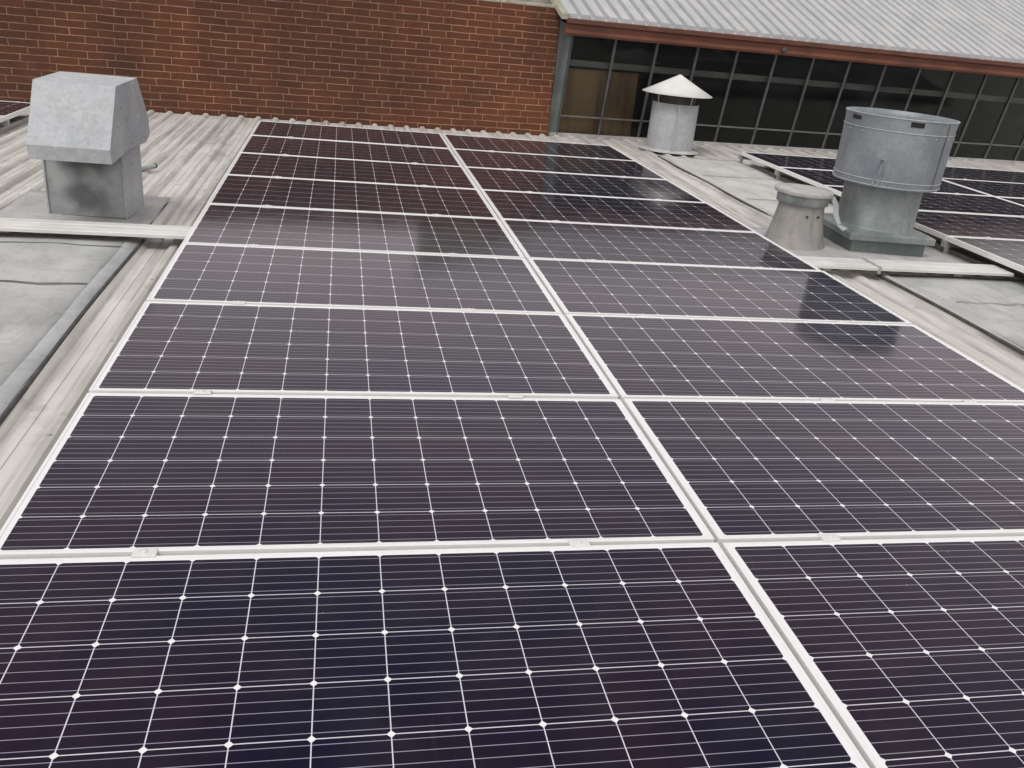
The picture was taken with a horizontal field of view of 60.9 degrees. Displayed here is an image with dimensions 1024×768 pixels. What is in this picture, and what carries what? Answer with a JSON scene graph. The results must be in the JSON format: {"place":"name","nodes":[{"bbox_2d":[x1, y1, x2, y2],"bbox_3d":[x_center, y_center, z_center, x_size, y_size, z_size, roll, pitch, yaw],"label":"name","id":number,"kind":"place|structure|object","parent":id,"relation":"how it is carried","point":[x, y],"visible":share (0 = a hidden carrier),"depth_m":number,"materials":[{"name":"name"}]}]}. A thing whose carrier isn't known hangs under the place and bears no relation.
{"place":"outdoors","nodes":[
{"label":"outdoors","id":0,"kind":"place"},
{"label":"building base","id":1,"kind":"structure","parent":0,"visible":0},
{"bbox_2d":[0,110,1023,529],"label":"roof deck","id":2,"kind":"structure","parent":1,"relation":"on","point":[190,156],"depth_m":6.07,"materials":[{"name":"beige metal"}]},
{"bbox_2d":[0,120,9,127],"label":"mounting rail","id":3,"kind":"object","parent":2,"relation":"on","point":[5,123],"visible":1,"depth_m":8.23,"materials":[{"name":"metal"}]},
{"bbox_2d":[0,116,5,122],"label":"solar panel","id":4,"kind":"object","parent":3,"relation":"on","point":[2,118],"visible":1,"depth_m":8.16,"materials":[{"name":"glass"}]},
{"bbox_2d":[0,233,144,425],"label":"roof sheet","id":5,"kind":"object","parent":2,"relation":"on","point":[53,287],"visible":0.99,"depth_m":4.34,"materials":[{"name":"grey metal"}]},
{"bbox_2d":[0,190,169,223],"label":"flashing sheet","id":6,"kind":"object","parent":2,"relation":"on","point":[31,204],"visible":0.44,"depth_m":5.71,"materials":[{"name":"grey metal"}]},
{"bbox_2d":[26,71,149,218],"bbox_3d":[-2.700,-1.507,5.560,0.538,0.857,0.880,2,24,-8],"label":"hooded roof vent","id":7,"kind":"object","parent":6,"relation":"on","point":[88,135],"visible":1,"depth_m":5.35,"materials":[{"name":"metal"}]},
{"bbox_2d":[142,163,157,170],"bbox_3d":[-3.008,-1.756,7.104,0.042,0.042,0.342,10,24,10],"label":"pipe stub","id":8,"kind":"object","parent":2,"relation":"on","point":[150,166],"visible":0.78,"depth_m":7.17,"materials":[{"name":"metal"}]},
{"bbox_2d":[0,0,559,135],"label":"brick wall","id":9,"kind":"structure","parent":2,"relation":"on","point":[487,66],"depth_m":10.48,"materials":[{"name":"brown brick"}]},
{"bbox_2d":[0,218,1013,276],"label":"cable tray","id":10,"kind":"object","parent":2,"relation":"on","point":[159,233],"visible":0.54,"depth_m":5.35,"materials":[{"name":"white metal"}]},
{"bbox_2d":[638,74,712,154],"bbox_3d":[2.061,-3.444,11.061,0.885,0.922,0.885,1,24,-11],"label":"cone capped vent","id":11,"kind":"object","parent":2,"relation":"on","point":[673,118],"visible":1,"depth_m":10.86,"materials":[{"name":"metal"}]},
{"bbox_2d":[738,154,751,162],"bbox_3d":[5.737,-2.714,11.282,6.035,0.108,0.075,1,24,-11],"label":"mounting rail","id":12,"kind":"object","parent":2,"relation":"on","point":[740,157],"visible":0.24,"depth_m":10.68,"materials":[{"name":"metal"}]},
{"bbox_2d":[741,152,835,170],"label":"solar panel","id":13,"kind":"object","parent":12,"relation":"on","point":[775,161],"visible":0.49,"depth_m":10.32,"materials":[{"name":"glass"}]},
{"bbox_2d":[658,155,833,217],"bbox_3d":[2.600,-2.040,9.133,1.065,0.039,3.630,1,24,-11],"label":"roof sheet","id":14,"kind":"object","parent":2,"relation":"on","point":[749,186],"visible":0.64,"depth_m":9.54,"materials":[{"name":"grey metal"}]},
{"bbox_2d":[481,0,1023,163],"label":"sawtooth building","id":15,"kind":"structure","parent":2,"relation":"on","point":[798,75],"depth_m":12.79,"materials":[{"name":"grey metal"}]},
{"bbox_2d":[774,170,789,179],"bbox_3d":[5.913,-2.302,10.375,6.035,0.108,0.075,1,24,-11],"label":"mounting rail","id":16,"kind":"object","parent":2,"relation":"on","point":[778,173],"visible":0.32,"depth_m":9.77,"materials":[{"name":"metal"}]},
{"bbox_2d":[942,166,1023,183],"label":"solar panel","id":17,"kind":"object","parent":16,"relation":"on","point":[984,174],"visible":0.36,"depth_m":10.79,"materials":[{"name":"glass"}]},
{"bbox_2d":[942,178,1023,197],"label":"solar panel","id":18,"kind":"object","parent":16,"relation":"on","point":[1004,189],"visible":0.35,"depth_m":9.86,"materials":[{"name":"glass"}]},
{"bbox_2d":[750,227,971,263],"bbox_3d":[2.736,-1.078,6.937,1.636,0.024,1.100,1,24,-11],"label":"flashing sheet","id":19,"kind":"object","parent":2,"relation":"on","point":[835,250],"visible":0.21,"depth_m":6.77,"materials":[{"name":"grey metal"}]},
{"bbox_2d":[763,183,833,250],"bbox_3d":[2.242,-1.310,6.814,0.528,0.447,0.528,1,24,-11],"label":"short flue","id":20,"kind":"object","parent":19,"relation":"on","point":[797,221],"visible":0.98,"depth_m":6.67,"materials":[{"name":"metal"}]},
{"bbox_2d":[831,196,847,230],"bbox_3d":[2.488,-1.313,6.697,0.066,0.235,0.224,-16,32,-41],"label":"foil tape","id":21,"kind":"object","parent":20,"relation":"hanging from","point":[836,213],"visible":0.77,"depth_m":6.69,"materials":[{"name":"metal"}]},
{"bbox_2d":[823,107,960,256],"bbox_3d":[2.945,-1.597,6.886,0.827,1.031,0.827,3,24,-7],"label":"drum vent","id":22,"kind":"object","parent":19,"relation":"on","point":[889,167],"visible":0.99,"depth_m":6.65,"materials":[{"name":"grey metal"}]},
{"bbox_2d":[876,273,1023,354],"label":"roof sheet","id":23,"kind":"object","parent":2,"relation":"on","point":[992,308],"visible":0.99,"depth_m":5.82,"materials":[{"name":"grey metal"}]},
{"bbox_2d":[940,240,961,252],"bbox_3d":[6.443,-1.065,7.653,6.035,0.108,0.075,1,24,-11],"label":"mounting rail","id":24,"kind":"object","parent":2,"relation":"on","point":[946,244],"visible":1,"depth_m":7.05,"materials":[{"name":"metal"}]},
{"bbox_2d":[914,210,1023,239],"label":"solar panel","id":25,"kind":"object","parent":24,"relation":"on","point":[943,225],"visible":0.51,"depth_m":7.57,"materials":[{"name":"glass"}]},
{"bbox_2d":[947,236,1023,272],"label":"solar panel","id":26,"kind":"object","parent":24,"relation":"on","point":[1008,253],"visible":1,"depth_m":6.77,"materials":[{"name":"glass"}]},
{"bbox_3d":[0.609,0.541,2.621,4.032,0.078,0.075,1,24,-11],"label":"mounting rail","id":27,"kind":"object","parent":2,"relation":"on","visible":0},
{"bbox_2d":[131,548,157,556],"bbox_3d":[-0.962,0.457,2.285,0.060,0.050,0.037,1,24,-11],"label":"panel clamp","id":28,"kind":"object","parent":27,"relation":"on","point":[144,552],"visible":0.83,"depth_m":2.27,"materials":[{"name":"metal"}]},
{"bbox_2d":[0,393,714,558],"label":"solar panel","id":29,"kind":"object","parent":27,"relation":"on","point":[121,474],"visible":0.85,"depth_m":2.74,"materials":[{"name":"glass"}]},
{"bbox_2d":[0,542,869,767],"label":"solar panel","id":30,"kind":"object","parent":27,"relation":"on","point":[675,655],"visible":1,"depth_m":2.00,"materials":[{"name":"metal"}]},
{"bbox_2d":[568,539,590,546],"bbox_3d":[0.192,0.474,2.518,0.060,0.050,0.037,1,24,-11],"label":"panel clamp","id":31,"kind":"object","parent":27,"relation":"on","point":[578,543],"visible":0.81,"depth_m":2.51,"materials":[{"name":"metal"}]},
{"bbox_2d":[623,398,1023,547],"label":"solar panel","id":32,"kind":"object","parent":27,"relation":"on","point":[765,470],"visible":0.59,"depth_m":3.13,"materials":[{"name":"glass"}]},
{"bbox_2d":[818,534,841,540],"bbox_3d":[0.972,0.486,2.675,0.060,0.050,0.037,1,24,-11],"label":"panel clamp","id":33,"kind":"object","parent":27,"relation":"on","point":[828,537],"visible":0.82,"depth_m":2.66,"materials":[{"name":"metal"}]},
{"bbox_2d":[721,536,1023,767],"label":"solar panel","id":34,"kind":"object","parent":27,"relation":"on","point":[907,653],"visible":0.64,"depth_m":2.27,"materials":[{"name":"glass"}]},
{"bbox_3d":[0.433,0.128,3.528,4.032,0.078,0.075,1,24,-11],"label":"mounting rail","id":35,"kind":"object","parent":2,"relation":"on","visible":0},
{"bbox_2d":[193,389,211,393],"bbox_3d":[-1.134,0.044,3.193,0.060,0.050,0.037,1,24,-11],"label":"panel clamp","id":36,"kind":"object","parent":35,"relation":"on","point":[198,391],"visible":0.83,"depth_m":3.18,"materials":[{"name":"metal"}]},
{"bbox_2d":[89,301,617,398],"bbox_3d":[-0.632,-0.149,3.769,1.985,0.042,0.992,1,24,-11],"label":"solar panel","id":37,"kind":"object","parent":35,"relation":"on","point":[190,348],"visible":0.78,"depth_m":3.67,"materials":[{"name":"glass"}]},
{"bbox_2d":[507,393,523,397],"bbox_3d":[0.011,0.062,3.424,0.060,0.050,0.037,1,24,-11],"label":"panel clamp","id":38,"kind":"object","parent":35,"relation":"on","point":[512,395],"visible":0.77,"depth_m":3.41,"materials":[{"name":"metal"}]},
{"bbox_2d":[565,314,1023,402],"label":"solar panel","id":39,"kind":"object","parent":35,"relation":"on","point":[637,357],"visible":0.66,"depth_m":4.08,"materials":[{"name":"glass"}]},
{"bbox_2d":[819,397,835,401],"bbox_3d":[1.330,0.081,3.690,0.060,0.050,0.037,1,24,-11],"label":"panel clamp","id":40,"kind":"object","parent":35,"relation":"on","point":[825,399],"visible":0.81,"depth_m":3.68,"materials":[{"name":"metal"}]},
{"bbox_2d":[961,399,977,402],"bbox_3d":[2.006,0.091,3.825,0.060,0.050,0.037,1,24,-11],"label":"panel clamp","id":41,"kind":"object","parent":35,"relation":"on","point":[969,400],"visible":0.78,"depth_m":3.82,"materials":[{"name":"metal"}]},
{"bbox_3d":[0.256,-0.284,4.435,4.032,0.078,0.075,1,24,-11],"label":"mounting rail","id":42,"kind":"object","parent":2,"relation":"on","visible":0},
{"bbox_2d":[231,301,245,303],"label":"panel clamp","id":43,"kind":"object","parent":42,"relation":"on","point":[238,302],"visible":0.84,"depth_m":4.09,"materials":[{"name":"metal"}]},
{"bbox_2d":[146,243,561,313],"bbox_3d":[-0.807,-0.560,4.677,1.985,0.042,0.992,1,24,-11],"label":"solar panel","id":44,"kind":"object","parent":42,"relation":"on","point":[209,273],"visible":0.82,"depth_m":4.60,"materials":[{"name":"glass"}]},
{"bbox_2d":[463,308,475,311],"bbox_3d":[-0.212,-0.351,4.322,0.060,0.050,0.037,1,24,-11],"label":"panel clamp","id":45,"kind":"object","parent":42,"relation":"on","point":[468,309],"visible":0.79,"depth_m":4.31,"materials":[{"name":"metal"}]},
{"bbox_2d":[636,314,648,316],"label":"panel clamp","id":46,"kind":"object","parent":42,"relation":"on","point":[642,315],"visible":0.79,"depth_m":4.49,"materials":[{"name":"metal"}]},
{"bbox_2d":[527,258,912,324],"bbox_3d":[1.153,-0.533,5.070,1.985,0.042,0.992,1,24,-11],"label":"solar panel","id":47,"kind":"object","parent":42,"relation":"on","point":[626,289],"visible":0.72,"depth_m":5.00,"materials":[{"name":"glass"}]},
{"bbox_3d":[0.080,-0.696,5.342,4.032,0.078,0.075,1,24,-11],"label":"mounting rail","id":48,"kind":"object","parent":2,"relation":"on","visible":0},
{"bbox_2d":[182,204,524,257],"bbox_3d":[-0.983,-0.972,5.581,1.985,0.040,0.992,1,24,-11],"label":"solar panel","id":49,"kind":"object","parent":48,"relation":"on","point":[238,225],"visible":0.77,"depth_m":5.51,"materials":[{"name":"glass"}]},
{"bbox_3d":[-0.097,-1.109,6.250,4.032,0.078,0.075,1,24,-11],"label":"mounting rail","id":50,"kind":"object","parent":2,"relation":"on","visible":0},
{"bbox_2d":[207,174,497,218],"bbox_3d":[-1.161,-1.385,6.489,1.985,0.041,0.992,1,24,-11],"label":"solar panel","id":51,"kind":"object","parent":50,"relation":"on","point":[243,190],"visible":0.78,"depth_m":6.43,"materials":[{"name":"glass"}]},
{"bbox_2d":[480,190,755,231],"bbox_3d":[0.801,-1.356,6.883,1.985,0.040,0.992,1,24,-11],"label":"solar panel","id":52,"kind":"object","parent":50,"relation":"on","point":[513,205],"visible":0.71,"depth_m":6.83,"materials":[{"name":"glass"}]},
{"bbox_2d":[500,219,821,270],"bbox_3d":[0.975,-0.944,5.978,1.985,0.041,0.992,1,24,-11],"label":"solar panel","id":53,"kind":"object","parent":50,"relation":"on","point":[586,241],"visible":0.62,"depth_m":5.92,"materials":[{"name":"glass"}]},
{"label":"mounting rail","id":54,"kind":"object","parent":2,"relation":"on","visible":0},
{"bbox_2d":[225,152,477,188],"bbox_3d":[-1.337,-1.797,7.396,1.985,0.040,0.992,1,24,-11],"label":"solar panel","id":55,"kind":"object","parent":54,"relation":"on","point":[300,167],"visible":0.76,"depth_m":7.35,"materials":[{"name":"glass"}]},
{"bbox_2d":[465,167,705,202],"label":"solar panel","id":56,"kind":"object","parent":54,"relation":"on","point":[559,183],"visible":0.68,"depth_m":7.75,"materials":[{"name":"glass"}]},
{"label":"mounting rail","id":57,"kind":"object","parent":2,"relation":"on","visible":0},
{"bbox_2d":[239,135,462,166],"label":"solar panel","id":58,"kind":"object","parent":57,"relation":"on","point":[338,149],"visible":0.73,"depth_m":8.26,"materials":[{"name":"glass"}]},
{"bbox_2d":[452,149,666,179],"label":"solar panel","id":59,"kind":"object","parent":57,"relation":"on","point":[543,163],"visible":0.69,"depth_m":8.65,"materials":[{"name":"glass"}]},
{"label":"mounting rail","id":60,"kind":"object","parent":2,"relation":"on","visible":0},
{"bbox_2d":[250,121,450,148],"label":"solar panel","id":61,"kind":"object","parent":60,"relation":"on","point":[346,134],"visible":0.81,"depth_m":9.16,"materials":[{"name":"glass"}]},
{"bbox_2d":[442,134,635,160],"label":"solar panel","id":62,"kind":"object","parent":60,"relation":"on","point":[465,142],"visible":0.66,"depth_m":9.57,"materials":[{"name":"glass"}]},
{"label":"mounting rail","id":63,"kind":"object","parent":2,"relation":"on","visible":0},
{"bbox_2d":[778,167,990,195],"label":"solar panel","id":64,"kind":"object","parent":63,"relation":"on","point":[819,178],"visible":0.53,"depth_m":9.39,"materials":[{"name":"glass"}]},
{"bbox_2d":[823,185,1023,216],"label":"solar panel","id":65,"kind":"object","parent":63,"relation":"on","point":[962,203],"visible":0.45,"depth_m":8.60,"materials":[{"name":"glass"}]},
{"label":"mounting rail","id":66,"kind":"object","parent":2,"relation":"on","visible":0},
{"bbox_2d":[998,197,1023,205],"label":"solar panel","id":67,"kind":"object","parent":66,"relation":"on","point":[1020,201],"visible":0.48,"depth_m":9.15,"materials":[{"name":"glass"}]},
{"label":"mounting rail","id":68,"kind":"object","parent":2,"relation":"on","visible":0},
{"bbox_2d":[0,101,29,119],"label":"solar panel","id":69,"kind":"object","parent":68,"relation":"on","point":[10,109],"visible":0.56,"depth_m":8.70,"materials":[{"name":"glass"}]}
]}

